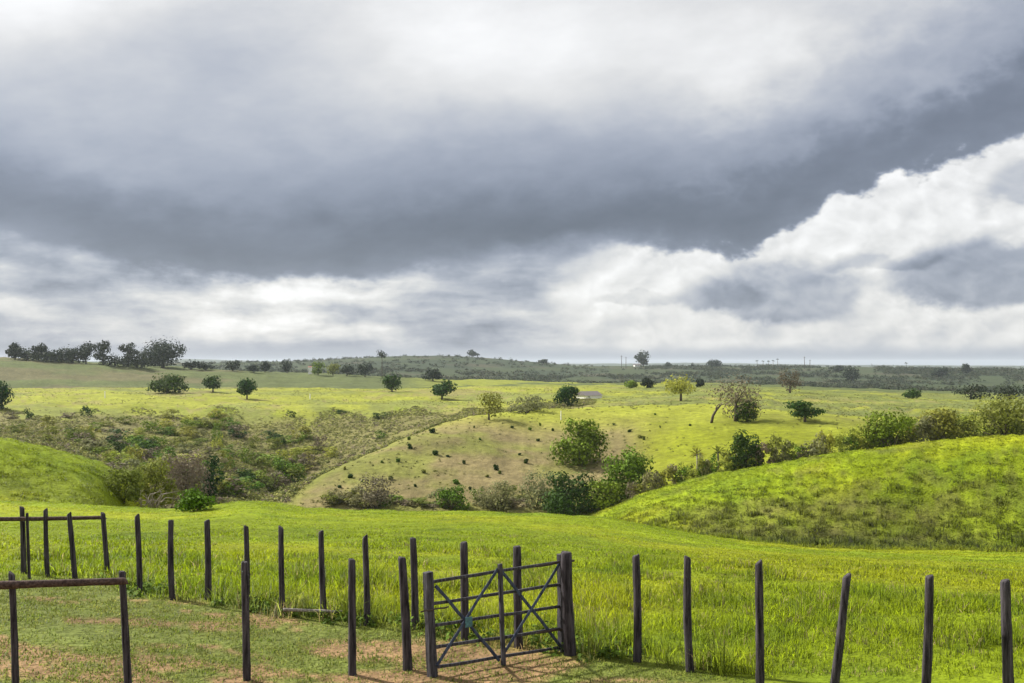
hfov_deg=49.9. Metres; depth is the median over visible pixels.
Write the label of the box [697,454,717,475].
shrub
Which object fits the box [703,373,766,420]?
tree
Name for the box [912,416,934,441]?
shrub
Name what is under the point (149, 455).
shrub
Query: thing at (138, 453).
shrub
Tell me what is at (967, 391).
tree
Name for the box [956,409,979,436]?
shrub
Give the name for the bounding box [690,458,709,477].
shrub
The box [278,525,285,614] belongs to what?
fence post
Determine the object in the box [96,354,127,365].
tree
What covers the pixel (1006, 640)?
fence post
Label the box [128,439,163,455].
shrub
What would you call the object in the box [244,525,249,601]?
fence post
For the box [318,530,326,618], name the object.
fence post
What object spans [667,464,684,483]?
shrub
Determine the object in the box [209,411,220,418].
shrub
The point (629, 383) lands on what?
tree
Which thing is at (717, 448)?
spiky plant
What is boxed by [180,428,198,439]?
shrub
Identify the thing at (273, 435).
shrub
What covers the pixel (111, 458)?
shrub
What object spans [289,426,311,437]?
shrub
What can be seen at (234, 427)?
shrub
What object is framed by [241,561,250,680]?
fence post
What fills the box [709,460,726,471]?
shrub
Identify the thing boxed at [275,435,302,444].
shrub
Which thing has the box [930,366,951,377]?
tree
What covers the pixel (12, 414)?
shrub
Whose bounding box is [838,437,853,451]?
shrub
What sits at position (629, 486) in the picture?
shrub
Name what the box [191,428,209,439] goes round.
shrub
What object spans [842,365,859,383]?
tree
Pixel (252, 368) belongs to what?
tree
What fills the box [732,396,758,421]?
tree
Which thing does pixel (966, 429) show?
shrub
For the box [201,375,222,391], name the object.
tree
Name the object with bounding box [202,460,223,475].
shrub
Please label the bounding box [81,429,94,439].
shrub
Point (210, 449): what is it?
shrub
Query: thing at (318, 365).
tree
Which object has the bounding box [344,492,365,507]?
shrub
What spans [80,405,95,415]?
shrub
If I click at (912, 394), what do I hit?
tree
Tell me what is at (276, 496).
valley scrub
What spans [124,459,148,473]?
shrub
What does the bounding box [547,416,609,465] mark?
bush
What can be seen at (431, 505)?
shrub
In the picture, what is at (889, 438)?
shrub
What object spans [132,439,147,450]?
shrub
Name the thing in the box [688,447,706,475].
spiky plant
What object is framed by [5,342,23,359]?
tree
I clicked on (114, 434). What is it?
shrub
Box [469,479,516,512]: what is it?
bush
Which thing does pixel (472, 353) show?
tree
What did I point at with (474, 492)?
shrub
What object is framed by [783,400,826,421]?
tree
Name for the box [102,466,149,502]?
bush
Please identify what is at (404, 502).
shrub
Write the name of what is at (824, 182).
sky
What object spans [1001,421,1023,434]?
shrub
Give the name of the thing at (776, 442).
shrub
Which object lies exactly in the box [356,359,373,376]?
tree
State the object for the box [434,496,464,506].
shrub
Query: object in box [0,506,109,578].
rail fence
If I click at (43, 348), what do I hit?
tree
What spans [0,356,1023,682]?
ground
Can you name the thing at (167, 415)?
shrub
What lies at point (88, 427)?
shrub
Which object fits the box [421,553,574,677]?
farm gate
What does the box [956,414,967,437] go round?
shrub
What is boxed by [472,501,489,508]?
shrub
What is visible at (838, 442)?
shrub
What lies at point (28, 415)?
shrub
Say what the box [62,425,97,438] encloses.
shrub
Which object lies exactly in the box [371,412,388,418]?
shrub
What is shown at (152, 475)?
bush
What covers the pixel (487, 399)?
tree
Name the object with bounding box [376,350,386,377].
tree
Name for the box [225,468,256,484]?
shrub
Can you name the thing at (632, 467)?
bush
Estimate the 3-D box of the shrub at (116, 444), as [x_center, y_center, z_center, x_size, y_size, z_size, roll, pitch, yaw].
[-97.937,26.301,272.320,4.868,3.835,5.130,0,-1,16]
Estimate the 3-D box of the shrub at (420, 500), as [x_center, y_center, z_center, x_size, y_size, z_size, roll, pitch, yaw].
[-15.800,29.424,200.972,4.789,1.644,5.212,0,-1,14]
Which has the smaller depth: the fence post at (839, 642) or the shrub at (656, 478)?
the fence post at (839, 642)
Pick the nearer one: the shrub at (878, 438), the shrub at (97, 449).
the shrub at (878, 438)
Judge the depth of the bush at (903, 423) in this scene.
200.89 m
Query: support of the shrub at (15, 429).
on the ground at (92, 382)
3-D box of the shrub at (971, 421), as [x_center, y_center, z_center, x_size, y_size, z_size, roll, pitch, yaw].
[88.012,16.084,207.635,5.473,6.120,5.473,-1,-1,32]
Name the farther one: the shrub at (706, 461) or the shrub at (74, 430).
the shrub at (74, 430)
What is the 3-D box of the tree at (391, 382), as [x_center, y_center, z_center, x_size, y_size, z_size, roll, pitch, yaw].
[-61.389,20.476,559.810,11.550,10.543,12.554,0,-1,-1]
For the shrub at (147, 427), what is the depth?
349.65 m
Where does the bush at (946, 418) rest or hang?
on the ground at (92, 382)
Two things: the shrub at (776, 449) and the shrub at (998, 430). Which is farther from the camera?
the shrub at (998, 430)
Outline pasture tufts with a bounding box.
[0,386,1023,509]
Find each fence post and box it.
[135,514,142,591]
[168,520,174,599]
[204,519,211,599]
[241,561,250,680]
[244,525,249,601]
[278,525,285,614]
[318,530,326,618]
[348,558,355,675]
[362,534,370,626]
[398,556,412,670]
[410,537,418,629]
[460,541,468,640]
[513,545,522,648]
[632,554,641,662]
[683,556,694,672]
[755,559,764,682]
[830,573,850,682]
[921,574,933,682]
[1000,579,1013,682]
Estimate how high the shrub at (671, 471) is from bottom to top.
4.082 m
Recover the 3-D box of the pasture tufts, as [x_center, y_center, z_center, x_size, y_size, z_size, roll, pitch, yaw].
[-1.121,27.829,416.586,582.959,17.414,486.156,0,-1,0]
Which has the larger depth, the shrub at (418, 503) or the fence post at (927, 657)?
the shrub at (418, 503)
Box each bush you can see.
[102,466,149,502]
[137,456,181,506]
[149,450,218,508]
[174,488,217,510]
[200,455,224,502]
[263,471,290,489]
[272,455,306,481]
[356,473,399,508]
[431,484,470,510]
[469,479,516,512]
[505,394,552,412]
[519,469,553,509]
[536,468,604,515]
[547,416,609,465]
[582,481,626,508]
[596,445,653,499]
[725,429,764,467]
[859,407,918,448]
[915,406,964,441]
[965,393,1023,435]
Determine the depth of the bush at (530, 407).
287.28 m
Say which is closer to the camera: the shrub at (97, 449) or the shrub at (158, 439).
the shrub at (97, 449)
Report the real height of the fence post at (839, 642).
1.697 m
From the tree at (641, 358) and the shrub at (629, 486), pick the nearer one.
the shrub at (629, 486)
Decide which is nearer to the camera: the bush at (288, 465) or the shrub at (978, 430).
the shrub at (978, 430)
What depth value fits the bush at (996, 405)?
201.05 m
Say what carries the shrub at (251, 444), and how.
on the ground at (92, 382)
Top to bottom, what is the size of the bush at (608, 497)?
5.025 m
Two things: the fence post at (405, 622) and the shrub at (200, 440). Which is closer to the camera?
the fence post at (405, 622)
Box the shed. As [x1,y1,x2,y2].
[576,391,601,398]
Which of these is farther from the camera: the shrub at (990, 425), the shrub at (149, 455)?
the shrub at (149, 455)
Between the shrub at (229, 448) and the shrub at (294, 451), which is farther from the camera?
the shrub at (294, 451)
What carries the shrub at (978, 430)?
on the ground at (92, 382)
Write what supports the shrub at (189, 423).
on the ground at (92, 382)
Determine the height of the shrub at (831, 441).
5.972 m
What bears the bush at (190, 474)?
on the ground at (92, 382)
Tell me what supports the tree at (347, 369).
on the ground at (92, 382)
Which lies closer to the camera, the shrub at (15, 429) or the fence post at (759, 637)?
the fence post at (759, 637)
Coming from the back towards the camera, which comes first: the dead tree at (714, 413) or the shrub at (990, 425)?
the dead tree at (714, 413)
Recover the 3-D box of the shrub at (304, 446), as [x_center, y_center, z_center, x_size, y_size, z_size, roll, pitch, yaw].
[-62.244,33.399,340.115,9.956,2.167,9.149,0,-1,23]
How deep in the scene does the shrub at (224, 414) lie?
386.97 m
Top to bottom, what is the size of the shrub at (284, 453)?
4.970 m
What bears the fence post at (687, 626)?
on the ground at (92, 382)
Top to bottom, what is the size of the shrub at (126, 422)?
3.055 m
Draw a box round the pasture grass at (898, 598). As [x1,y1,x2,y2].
[0,500,1023,679]
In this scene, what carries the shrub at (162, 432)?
on the ground at (92, 382)
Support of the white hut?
on the ground at (92, 382)
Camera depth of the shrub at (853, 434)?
201.99 m
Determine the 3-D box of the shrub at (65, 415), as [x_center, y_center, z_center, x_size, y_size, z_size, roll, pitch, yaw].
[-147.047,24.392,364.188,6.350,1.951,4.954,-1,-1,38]
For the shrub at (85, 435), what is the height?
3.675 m
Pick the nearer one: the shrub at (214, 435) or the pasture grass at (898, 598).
the pasture grass at (898, 598)
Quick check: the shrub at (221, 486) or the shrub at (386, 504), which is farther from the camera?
the shrub at (221, 486)
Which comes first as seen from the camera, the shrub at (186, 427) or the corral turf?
the corral turf
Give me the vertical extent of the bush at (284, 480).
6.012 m
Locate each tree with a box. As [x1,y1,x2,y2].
[0,380,14,408]
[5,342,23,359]
[5,346,38,360]
[28,348,62,361]
[31,343,47,360]
[51,347,78,361]
[59,344,91,362]
[76,341,94,363]
[90,340,110,364]
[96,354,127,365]
[118,342,138,366]
[121,350,150,367]
[135,335,186,367]
[145,373,189,392]
[182,359,201,369]
[197,362,214,369]
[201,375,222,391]
[223,360,239,370]
[236,378,257,399]
[246,364,260,372]
[259,361,271,371]
[279,360,292,372]
[311,360,324,374]
[325,363,340,375]
[339,362,357,375]
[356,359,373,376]
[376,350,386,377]
[380,371,402,391]
[423,368,443,380]
[430,378,457,399]
[467,350,479,357]
[474,391,503,419]
[538,359,547,362]
[553,383,579,405]
[624,379,637,387]
[634,350,649,366]
[640,377,656,387]
[661,374,696,400]
[695,378,704,386]
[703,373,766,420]
[706,359,722,366]
[710,403,723,422]
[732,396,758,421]
[776,368,804,392]
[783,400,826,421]
[828,365,846,371]
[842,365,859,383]
[901,388,920,398]
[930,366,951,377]
[951,383,992,398]
[961,363,972,373]
[986,382,1023,399]
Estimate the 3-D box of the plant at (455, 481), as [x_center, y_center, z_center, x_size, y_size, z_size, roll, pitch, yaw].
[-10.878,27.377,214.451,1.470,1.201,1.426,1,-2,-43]
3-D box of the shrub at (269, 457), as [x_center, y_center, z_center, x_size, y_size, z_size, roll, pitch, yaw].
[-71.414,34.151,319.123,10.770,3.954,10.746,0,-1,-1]
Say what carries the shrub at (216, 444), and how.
on the ground at (92, 382)
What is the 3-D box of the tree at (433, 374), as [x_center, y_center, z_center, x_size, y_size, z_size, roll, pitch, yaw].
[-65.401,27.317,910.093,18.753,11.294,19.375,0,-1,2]
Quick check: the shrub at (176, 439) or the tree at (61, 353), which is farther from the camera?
the tree at (61, 353)
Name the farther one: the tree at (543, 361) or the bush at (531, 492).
the tree at (543, 361)
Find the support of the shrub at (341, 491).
on the ground at (92, 382)
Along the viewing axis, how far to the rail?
17.83 m
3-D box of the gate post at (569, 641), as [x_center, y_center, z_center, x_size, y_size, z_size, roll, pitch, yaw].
[0.823,3.853,15.888,0.237,1.645,0.194,0,-1,0]
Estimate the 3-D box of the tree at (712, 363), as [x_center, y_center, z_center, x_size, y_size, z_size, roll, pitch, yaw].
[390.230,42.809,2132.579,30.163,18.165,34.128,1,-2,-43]
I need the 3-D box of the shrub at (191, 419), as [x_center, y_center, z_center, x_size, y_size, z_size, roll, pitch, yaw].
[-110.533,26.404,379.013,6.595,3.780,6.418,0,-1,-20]
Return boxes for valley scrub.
[0,398,595,507]
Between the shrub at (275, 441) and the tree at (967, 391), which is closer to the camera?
the shrub at (275, 441)
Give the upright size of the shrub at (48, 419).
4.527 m
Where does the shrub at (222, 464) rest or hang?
on the ground at (92, 382)
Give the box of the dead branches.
[135,488,179,508]
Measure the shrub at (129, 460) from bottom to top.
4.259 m
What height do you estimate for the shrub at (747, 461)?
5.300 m
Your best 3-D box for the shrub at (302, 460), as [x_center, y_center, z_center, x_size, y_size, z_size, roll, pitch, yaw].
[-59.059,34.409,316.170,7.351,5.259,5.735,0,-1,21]
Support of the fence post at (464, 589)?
on the ground at (92, 382)
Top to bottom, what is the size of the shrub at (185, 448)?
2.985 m
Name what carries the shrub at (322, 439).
on the ground at (92, 382)
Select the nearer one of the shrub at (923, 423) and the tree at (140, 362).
the shrub at (923, 423)
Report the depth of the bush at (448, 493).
197.43 m
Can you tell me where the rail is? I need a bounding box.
[283,608,341,612]
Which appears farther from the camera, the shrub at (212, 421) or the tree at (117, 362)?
the tree at (117, 362)
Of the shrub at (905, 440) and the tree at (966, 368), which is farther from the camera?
the tree at (966, 368)
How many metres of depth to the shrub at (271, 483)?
280.32 m
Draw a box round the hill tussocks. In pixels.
[0,434,1023,551]
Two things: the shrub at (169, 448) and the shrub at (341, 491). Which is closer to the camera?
the shrub at (341, 491)
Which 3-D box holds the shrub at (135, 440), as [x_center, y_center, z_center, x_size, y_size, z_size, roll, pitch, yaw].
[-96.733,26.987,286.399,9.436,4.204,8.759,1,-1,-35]
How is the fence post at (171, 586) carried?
on the ground at (92, 382)
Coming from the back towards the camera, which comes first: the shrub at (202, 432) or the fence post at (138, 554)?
the shrub at (202, 432)
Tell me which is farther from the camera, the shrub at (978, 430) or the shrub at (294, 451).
the shrub at (294, 451)
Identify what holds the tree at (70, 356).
on the ground at (92, 382)
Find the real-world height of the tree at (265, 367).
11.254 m
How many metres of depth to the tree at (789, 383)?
503.75 m
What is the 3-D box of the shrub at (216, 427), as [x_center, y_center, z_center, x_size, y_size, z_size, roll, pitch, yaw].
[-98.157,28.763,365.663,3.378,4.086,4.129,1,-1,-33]
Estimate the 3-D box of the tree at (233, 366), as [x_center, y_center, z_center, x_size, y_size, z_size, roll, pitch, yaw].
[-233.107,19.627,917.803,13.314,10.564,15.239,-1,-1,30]
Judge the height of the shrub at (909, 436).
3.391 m
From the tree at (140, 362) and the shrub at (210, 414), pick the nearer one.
the shrub at (210, 414)
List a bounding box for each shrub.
[4,412,21,418]
[5,422,27,432]
[22,407,34,418]
[38,426,61,441]
[39,415,55,426]
[60,413,73,417]
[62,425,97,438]
[70,432,96,441]
[76,425,101,440]
[78,438,112,450]
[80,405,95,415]
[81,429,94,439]
[84,445,110,453]
[87,421,103,429]
[97,428,124,438]
[99,421,115,426]
[101,449,117,461]
[102,450,128,466]
[104,428,133,442]
[106,461,126,468]
[108,440,128,453]
[113,439,134,450]
[115,415,137,423]
[121,443,139,459]
[123,437,159,451]
[124,444,146,459]
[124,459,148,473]
[126,455,137,468]
[128,435,148,439]
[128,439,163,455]
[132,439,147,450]
[133,428,146,434]
[134,447,160,459]
[138,420,162,431]
[148,435,168,445]
[153,446,176,460]
[154,427,179,435]
[155,454,190,466]
[159,409,178,418]
[159,418,174,425]
[160,423,173,431]
[163,426,176,433]
[166,436,194,446]
[171,426,195,434]
[176,443,191,453]
[177,419,202,426]
[178,453,202,464]
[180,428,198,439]
[181,414,199,422]
[189,438,209,444]
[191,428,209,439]
[192,416,210,423]
[194,420,212,427]
[196,419,219,426]
[201,445,220,455]
[201,452,227,464]
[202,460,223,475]
[208,408,223,416]
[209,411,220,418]
[211,422,222,432]
[211,431,224,443]
[211,434,224,448]
[213,444,234,452]
[213,476,234,495]
[214,450,232,467]
[215,413,230,420]
[217,417,241,426]
[217,478,255,494]
[218,478,250,497]
[218,480,243,497]
[220,452,235,466]
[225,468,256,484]
[226,426,248,437]
[228,425,250,437]
[231,476,264,491]
[235,445,255,464]
[242,470,273,480]
[249,433,259,447]
[250,457,271,469]
[253,452,281,463]
[254,460,271,467]
[259,430,280,438]
[259,474,287,493]
[264,438,283,448]
[271,463,305,483]
[272,433,285,445]
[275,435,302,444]
[276,449,291,461]
[286,410,296,416]
[288,446,315,454]
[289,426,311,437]
[290,447,303,458]
[292,451,318,462]
[293,451,302,457]
[296,430,316,440]
[297,445,326,452]
[297,452,315,468]
[309,435,327,449]
[319,490,342,505]
[320,496,345,504]
[323,446,337,457]
[327,491,349,499]
[331,487,353,497]
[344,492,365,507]
[351,485,371,497]
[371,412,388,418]
[375,430,387,437]
[378,500,391,506]
[385,494,404,501]
[395,499,409,505]
[402,499,419,505]
[412,497,433,506]
[424,501,452,506]
[425,487,443,498]
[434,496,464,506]
[469,487,483,501]
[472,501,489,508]
[501,485,524,498]
[504,497,530,507]
[625,481,637,498]
[631,484,646,494]
[641,469,654,492]
[647,470,665,488]
[651,470,671,488]
[660,467,681,485]
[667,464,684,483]
[674,466,690,483]
[678,462,699,478]
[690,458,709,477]
[697,450,711,476]
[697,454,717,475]
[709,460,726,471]
[715,461,733,470]
[721,445,738,470]
[730,457,750,469]
[731,447,760,469]
[753,448,766,463]
[755,441,775,465]
[766,434,787,462]
[769,446,783,462]
[772,441,791,462]
[782,439,796,460]
[788,444,810,459]
[796,444,812,458]
[803,441,831,455]
[810,431,830,453]
[816,429,835,453]
[831,431,846,451]
[837,435,859,450]
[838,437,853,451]
[847,423,868,449]
[849,434,872,448]
[862,423,877,449]
[870,423,884,447]
[877,427,894,445]
[883,426,905,444]
[891,425,915,444]
[901,432,918,443]
[907,418,924,441]
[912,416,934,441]
[920,414,943,440]
[922,425,946,440]
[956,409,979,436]
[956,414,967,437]
[958,417,977,435]
[962,411,988,437]
[976,420,996,435]
[987,409,1002,433]
[991,420,1008,434]
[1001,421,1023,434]
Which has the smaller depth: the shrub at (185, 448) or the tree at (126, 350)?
the shrub at (185, 448)
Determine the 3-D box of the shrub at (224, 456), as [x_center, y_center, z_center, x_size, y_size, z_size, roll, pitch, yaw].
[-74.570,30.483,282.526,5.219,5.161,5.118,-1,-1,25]
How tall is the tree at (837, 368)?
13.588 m
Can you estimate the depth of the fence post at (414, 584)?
17.40 m
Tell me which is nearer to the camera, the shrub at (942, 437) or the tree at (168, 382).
the shrub at (942, 437)
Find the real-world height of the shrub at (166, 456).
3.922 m
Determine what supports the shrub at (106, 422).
on the ground at (92, 382)
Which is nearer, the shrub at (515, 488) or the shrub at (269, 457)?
the shrub at (515, 488)
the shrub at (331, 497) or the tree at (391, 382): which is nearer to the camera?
the shrub at (331, 497)
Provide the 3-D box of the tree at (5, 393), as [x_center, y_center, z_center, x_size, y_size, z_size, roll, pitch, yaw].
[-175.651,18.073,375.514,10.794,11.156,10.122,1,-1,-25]
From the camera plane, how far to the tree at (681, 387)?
362.30 m
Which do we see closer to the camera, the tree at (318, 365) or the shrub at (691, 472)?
the shrub at (691, 472)
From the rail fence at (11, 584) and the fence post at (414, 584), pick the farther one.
the fence post at (414, 584)
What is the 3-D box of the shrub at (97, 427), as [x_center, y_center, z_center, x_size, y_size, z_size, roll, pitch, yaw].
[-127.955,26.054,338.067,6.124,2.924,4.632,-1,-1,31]
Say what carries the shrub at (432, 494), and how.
on the ground at (92, 382)
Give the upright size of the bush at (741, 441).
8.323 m
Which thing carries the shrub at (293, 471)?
on the ground at (92, 382)
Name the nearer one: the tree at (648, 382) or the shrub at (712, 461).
the shrub at (712, 461)
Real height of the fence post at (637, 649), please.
1.667 m
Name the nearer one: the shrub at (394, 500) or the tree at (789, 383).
the shrub at (394, 500)
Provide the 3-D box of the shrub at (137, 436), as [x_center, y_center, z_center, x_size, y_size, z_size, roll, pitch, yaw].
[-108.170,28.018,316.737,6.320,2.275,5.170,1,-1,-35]
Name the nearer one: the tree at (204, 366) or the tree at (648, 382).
the tree at (648, 382)
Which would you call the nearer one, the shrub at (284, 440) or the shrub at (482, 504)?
the shrub at (482, 504)
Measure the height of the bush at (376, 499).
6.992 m
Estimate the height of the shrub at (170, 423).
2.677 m
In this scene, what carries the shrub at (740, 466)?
on the ground at (92, 382)
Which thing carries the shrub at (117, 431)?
on the ground at (92, 382)
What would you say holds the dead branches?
on the ground at (92, 382)
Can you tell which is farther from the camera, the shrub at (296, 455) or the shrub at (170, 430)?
the shrub at (170, 430)
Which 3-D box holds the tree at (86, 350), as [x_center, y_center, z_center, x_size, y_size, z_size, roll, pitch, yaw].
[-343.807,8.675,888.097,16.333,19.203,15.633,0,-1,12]
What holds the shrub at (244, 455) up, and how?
on the ground at (92, 382)
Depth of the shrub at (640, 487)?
186.35 m
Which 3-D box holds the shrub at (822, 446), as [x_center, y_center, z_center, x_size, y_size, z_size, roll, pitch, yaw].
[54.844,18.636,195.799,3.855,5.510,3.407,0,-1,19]
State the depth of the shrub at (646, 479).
186.92 m
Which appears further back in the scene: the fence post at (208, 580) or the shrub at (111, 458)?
the shrub at (111, 458)
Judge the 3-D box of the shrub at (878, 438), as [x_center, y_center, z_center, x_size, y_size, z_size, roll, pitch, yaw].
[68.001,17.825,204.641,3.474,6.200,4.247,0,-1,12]
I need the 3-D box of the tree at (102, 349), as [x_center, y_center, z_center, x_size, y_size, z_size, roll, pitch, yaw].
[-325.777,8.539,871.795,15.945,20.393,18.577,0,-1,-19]
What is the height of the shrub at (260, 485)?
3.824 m
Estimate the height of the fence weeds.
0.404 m
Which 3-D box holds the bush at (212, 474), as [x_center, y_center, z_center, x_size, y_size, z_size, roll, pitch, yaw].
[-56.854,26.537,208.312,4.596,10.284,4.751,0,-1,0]
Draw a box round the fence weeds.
[93,564,651,662]
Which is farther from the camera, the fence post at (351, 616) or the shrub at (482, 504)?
the shrub at (482, 504)
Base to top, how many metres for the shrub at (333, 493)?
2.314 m
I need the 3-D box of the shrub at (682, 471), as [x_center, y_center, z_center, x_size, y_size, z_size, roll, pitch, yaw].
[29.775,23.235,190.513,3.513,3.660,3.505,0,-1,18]
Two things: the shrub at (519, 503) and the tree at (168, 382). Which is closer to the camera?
the shrub at (519, 503)
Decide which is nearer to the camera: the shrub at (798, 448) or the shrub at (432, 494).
the shrub at (798, 448)
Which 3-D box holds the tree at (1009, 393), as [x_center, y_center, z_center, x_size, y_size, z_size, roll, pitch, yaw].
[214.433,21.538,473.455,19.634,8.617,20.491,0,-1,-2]
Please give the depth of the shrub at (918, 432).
202.23 m
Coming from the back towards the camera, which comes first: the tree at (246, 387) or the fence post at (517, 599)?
the tree at (246, 387)
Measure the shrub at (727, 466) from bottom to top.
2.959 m
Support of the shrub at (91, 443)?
on the ground at (92, 382)
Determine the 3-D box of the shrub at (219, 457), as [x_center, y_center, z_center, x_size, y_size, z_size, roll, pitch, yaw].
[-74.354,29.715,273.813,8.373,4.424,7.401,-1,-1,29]
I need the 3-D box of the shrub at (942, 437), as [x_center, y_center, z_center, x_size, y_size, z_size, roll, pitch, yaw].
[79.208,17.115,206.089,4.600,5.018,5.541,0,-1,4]
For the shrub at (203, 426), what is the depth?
371.16 m
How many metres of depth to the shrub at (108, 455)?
246.92 m
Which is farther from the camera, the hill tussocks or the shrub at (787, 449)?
the shrub at (787, 449)
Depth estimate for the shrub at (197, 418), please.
377.19 m
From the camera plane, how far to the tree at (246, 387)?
461.80 m
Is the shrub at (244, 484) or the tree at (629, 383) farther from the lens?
the tree at (629, 383)
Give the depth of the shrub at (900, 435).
203.52 m
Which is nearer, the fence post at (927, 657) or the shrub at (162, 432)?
the fence post at (927, 657)
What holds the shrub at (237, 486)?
on the ground at (92, 382)
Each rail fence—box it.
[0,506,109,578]
[0,570,131,682]
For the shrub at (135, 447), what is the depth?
257.60 m
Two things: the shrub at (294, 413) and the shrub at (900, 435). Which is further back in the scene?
the shrub at (294, 413)
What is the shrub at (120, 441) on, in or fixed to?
on the ground at (92, 382)
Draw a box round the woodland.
[133,354,1023,393]
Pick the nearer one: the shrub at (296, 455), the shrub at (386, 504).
the shrub at (386, 504)
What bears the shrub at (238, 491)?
on the ground at (92, 382)
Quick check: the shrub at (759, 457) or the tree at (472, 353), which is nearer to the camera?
the shrub at (759, 457)
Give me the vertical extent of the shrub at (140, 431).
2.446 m
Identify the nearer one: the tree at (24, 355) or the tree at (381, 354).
the tree at (24, 355)
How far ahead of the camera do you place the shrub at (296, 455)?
320.58 m
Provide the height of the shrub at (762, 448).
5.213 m
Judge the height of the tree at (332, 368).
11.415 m
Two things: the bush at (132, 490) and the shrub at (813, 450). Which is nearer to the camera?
the bush at (132, 490)
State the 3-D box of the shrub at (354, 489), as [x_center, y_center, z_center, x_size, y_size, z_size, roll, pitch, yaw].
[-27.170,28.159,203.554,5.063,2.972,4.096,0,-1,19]
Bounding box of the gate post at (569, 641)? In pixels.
[561,551,575,655]
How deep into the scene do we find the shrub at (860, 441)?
202.31 m
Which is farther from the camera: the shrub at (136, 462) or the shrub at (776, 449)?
the shrub at (136, 462)
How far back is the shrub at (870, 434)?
202.87 m
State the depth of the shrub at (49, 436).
286.88 m
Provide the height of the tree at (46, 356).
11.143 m
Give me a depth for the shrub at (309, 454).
322.99 m
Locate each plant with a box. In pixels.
[452,479,459,483]
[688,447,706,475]
[709,445,725,469]
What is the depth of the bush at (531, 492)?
197.85 m
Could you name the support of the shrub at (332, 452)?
on the ground at (92, 382)
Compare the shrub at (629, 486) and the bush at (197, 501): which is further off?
the shrub at (629, 486)
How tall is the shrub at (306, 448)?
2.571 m
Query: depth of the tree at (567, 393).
363.53 m
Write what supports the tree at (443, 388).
on the ground at (92, 382)
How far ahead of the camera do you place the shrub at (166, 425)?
357.53 m
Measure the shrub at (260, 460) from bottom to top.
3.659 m
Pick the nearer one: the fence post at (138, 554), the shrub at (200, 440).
the fence post at (138, 554)
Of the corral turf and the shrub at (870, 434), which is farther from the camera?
the shrub at (870, 434)
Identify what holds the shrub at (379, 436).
on the ground at (92, 382)
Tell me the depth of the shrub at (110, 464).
236.20 m
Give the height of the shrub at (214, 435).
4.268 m
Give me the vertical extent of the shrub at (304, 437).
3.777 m
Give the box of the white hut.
[308,366,311,373]
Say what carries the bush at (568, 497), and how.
on the ground at (92, 382)
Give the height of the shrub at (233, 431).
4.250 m
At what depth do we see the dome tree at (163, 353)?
927.76 m
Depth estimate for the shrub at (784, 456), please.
193.32 m
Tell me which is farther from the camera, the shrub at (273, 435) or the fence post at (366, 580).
the shrub at (273, 435)
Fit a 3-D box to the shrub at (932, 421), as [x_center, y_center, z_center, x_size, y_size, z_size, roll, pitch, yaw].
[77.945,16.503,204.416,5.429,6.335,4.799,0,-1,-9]
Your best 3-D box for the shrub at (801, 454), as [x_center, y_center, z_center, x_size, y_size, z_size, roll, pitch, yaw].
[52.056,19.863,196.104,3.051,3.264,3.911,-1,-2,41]
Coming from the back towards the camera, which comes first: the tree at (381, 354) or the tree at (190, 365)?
the tree at (381, 354)
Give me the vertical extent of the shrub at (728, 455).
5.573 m
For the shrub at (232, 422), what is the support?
on the ground at (92, 382)
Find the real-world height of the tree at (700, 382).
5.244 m
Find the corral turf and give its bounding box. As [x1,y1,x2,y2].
[0,572,786,682]
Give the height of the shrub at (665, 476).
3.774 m
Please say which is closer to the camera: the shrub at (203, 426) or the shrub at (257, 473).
the shrub at (257, 473)
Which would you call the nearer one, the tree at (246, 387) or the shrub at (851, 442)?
the shrub at (851, 442)
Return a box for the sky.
[0,0,1023,365]
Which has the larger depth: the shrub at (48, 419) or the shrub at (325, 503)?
the shrub at (48, 419)
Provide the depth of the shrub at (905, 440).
203.03 m
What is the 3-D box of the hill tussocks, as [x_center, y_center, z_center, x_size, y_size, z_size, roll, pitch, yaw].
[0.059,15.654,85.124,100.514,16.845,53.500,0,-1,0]
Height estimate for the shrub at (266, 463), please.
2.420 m
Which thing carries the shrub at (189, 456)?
on the ground at (92, 382)
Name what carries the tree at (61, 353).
on the ground at (92, 382)
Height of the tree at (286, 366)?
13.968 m

